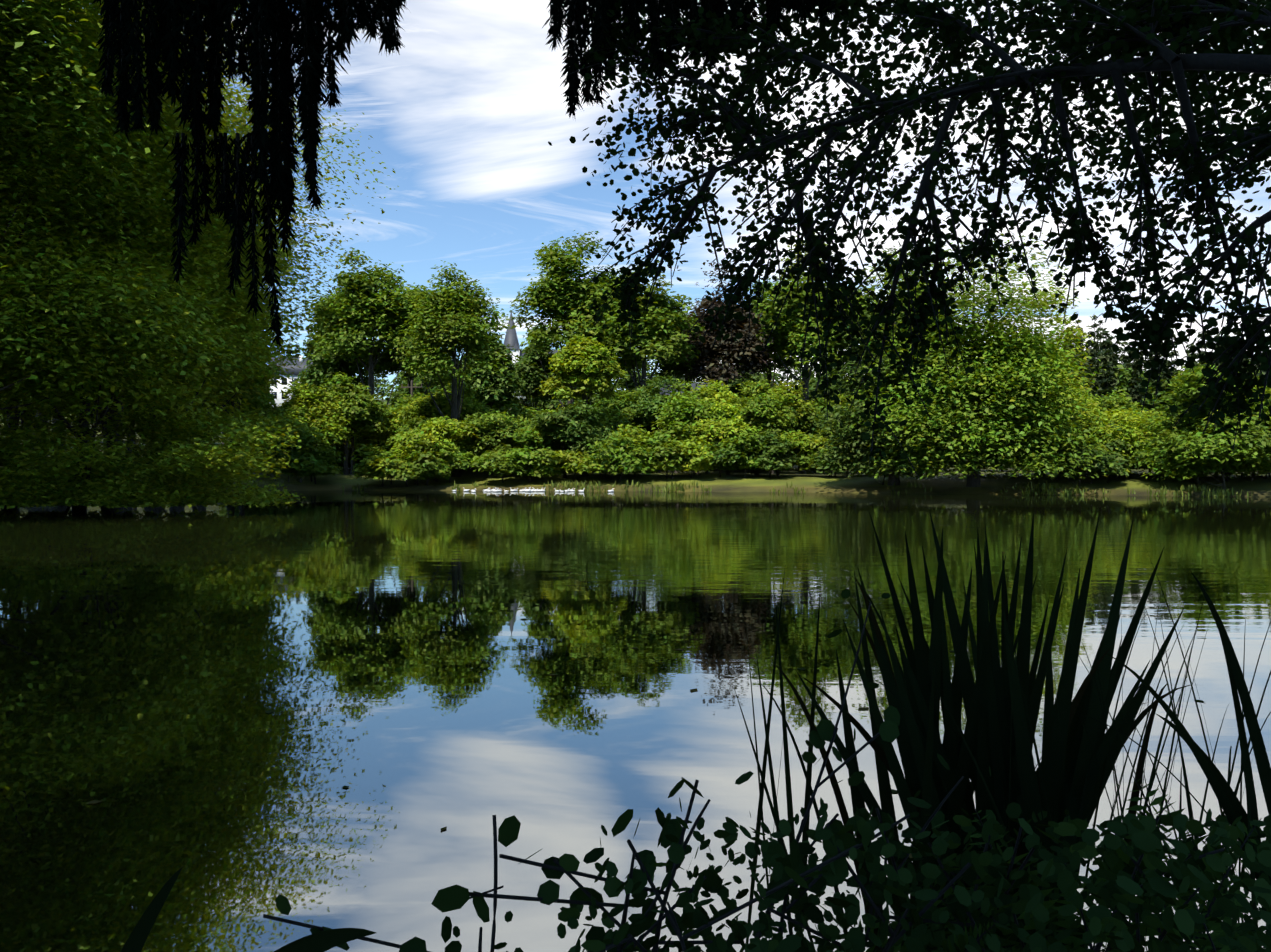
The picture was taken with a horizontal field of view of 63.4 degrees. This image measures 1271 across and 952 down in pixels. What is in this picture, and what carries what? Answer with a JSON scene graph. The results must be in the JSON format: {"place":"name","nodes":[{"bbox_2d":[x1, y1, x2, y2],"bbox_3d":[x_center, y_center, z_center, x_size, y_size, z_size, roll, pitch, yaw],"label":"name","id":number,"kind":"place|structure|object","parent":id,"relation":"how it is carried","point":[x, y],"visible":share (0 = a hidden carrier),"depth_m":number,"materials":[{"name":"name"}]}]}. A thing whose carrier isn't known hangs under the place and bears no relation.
{"place":"outdoors","nodes":[
{"label":"outdoors","id":0,"kind":"place"},
{"bbox_2d":[270,349,708,429],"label":"building walls","id":1,"kind":"structure","parent":0,"point":[279,399],"depth_m":197.20,"materials":[{"name":"white paint"}]},
{"bbox_2d":[271,356,667,430],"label":"building windows","id":2,"kind":"structure","parent":1,"relation":"in","point":[283,383],"depth_m":197.12,"materials":[{"name":"grey glass"}]},
{"bbox_2d":[268,312,722,396],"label":"distant buildings","id":3,"kind":"structure","parent":1,"relation":"on","point":[511,338],"depth_m":200.71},
{"bbox_2d":[0,490,1270,951],"bbox_3d":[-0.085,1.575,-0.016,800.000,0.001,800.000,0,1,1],"label":"pond water","id":4,"kind":"structure","parent":0,"point":[412,696],"depth_m":7.66,"materials":[{"name":"liquid"}]},
{"bbox_2d":[9,506,1213,857],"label":"floating leaves","id":5,"kind":"object","parent":4,"relation":"on","point":[555,674],"visible":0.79,"depth_m":7.27,"materials":[{"name":"green plant"}]},
{"bbox_2d":[120,512,1270,951],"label":"reed blades","id":6,"kind":"object","parent":4,"relation":"on","point":[1082,744],"visible":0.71,"depth_m":2.44,"materials":[{"name":"green plant"}]},
{"bbox_2d":[0,399,1270,496],"bbox_3d":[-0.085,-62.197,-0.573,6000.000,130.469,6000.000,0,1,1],"label":"ground","id":7,"kind":"structure","parent":0,"point":[818,482],"depth_m":66.94,"materials":[{"name":"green plant"}]},
{"bbox_2d":[0,0,400,508],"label":"tree","id":8,"kind":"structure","parent":7,"relation":"on","point":[72,304],"depth_m":35.13,"materials":[{"name":"green plant"}]},
{"bbox_2d":[401,380,422,396],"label":"utility pole","id":9,"kind":"object","parent":7,"relation":"on","point":[411,387],"visible":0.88,"depth_m":84.14,"materials":[{"name":"grey wood"}]},
{"bbox_2d":[452,487,613,491],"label":"stones","id":10,"kind":"object","parent":7,"relation":"on","point":[511,490],"visible":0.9,"depth_m":65.45,"materials":[{"name":"grey stone"}]},
{"bbox_2d":[0,301,1270,444],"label":"shrubs","id":11,"kind":"object","parent":7,"relation":"on","point":[1128,378],"depth_m":117.59,"materials":[{"name":"green plant"}]},
{"bbox_2d":[193,230,1270,488],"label":"trees","id":12,"kind":"object","parent":7,"relation":"on","point":[1047,416],"depth_m":71.21,"materials":[{"name":"green plant"}]},
{"bbox_2d":[91,0,1250,349],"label":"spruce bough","id":13,"kind":"object","parent":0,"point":[203,22],"depth_m":5.89,"materials":[{"name":"green plant"}]},
{"bbox_2d":[164,0,1270,398],"label":"sky","id":14,"kind":"structure","parent":0,"point":[466,115],"materials":[{"name":"blue"}]},
{"bbox_2d":[217,479,1252,496],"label":"reeds","id":15,"kind":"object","parent":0,"point":[680,486],"depth_m":61.40,"materials":[{"name":"green plant"}]},
{"bbox_2d":[263,589,1270,951],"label":"undergrowth","id":16,"kind":"object","parent":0,"point":[1109,885],"depth_m":1.41,"materials":[{"name":"green plant"}]},
{"bbox_2d":[548,0,1270,478],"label":"branches","id":17,"kind":"object","parent":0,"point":[1232,40],"depth_m":5.39,"materials":[{"name":"green plant"}]}
]}

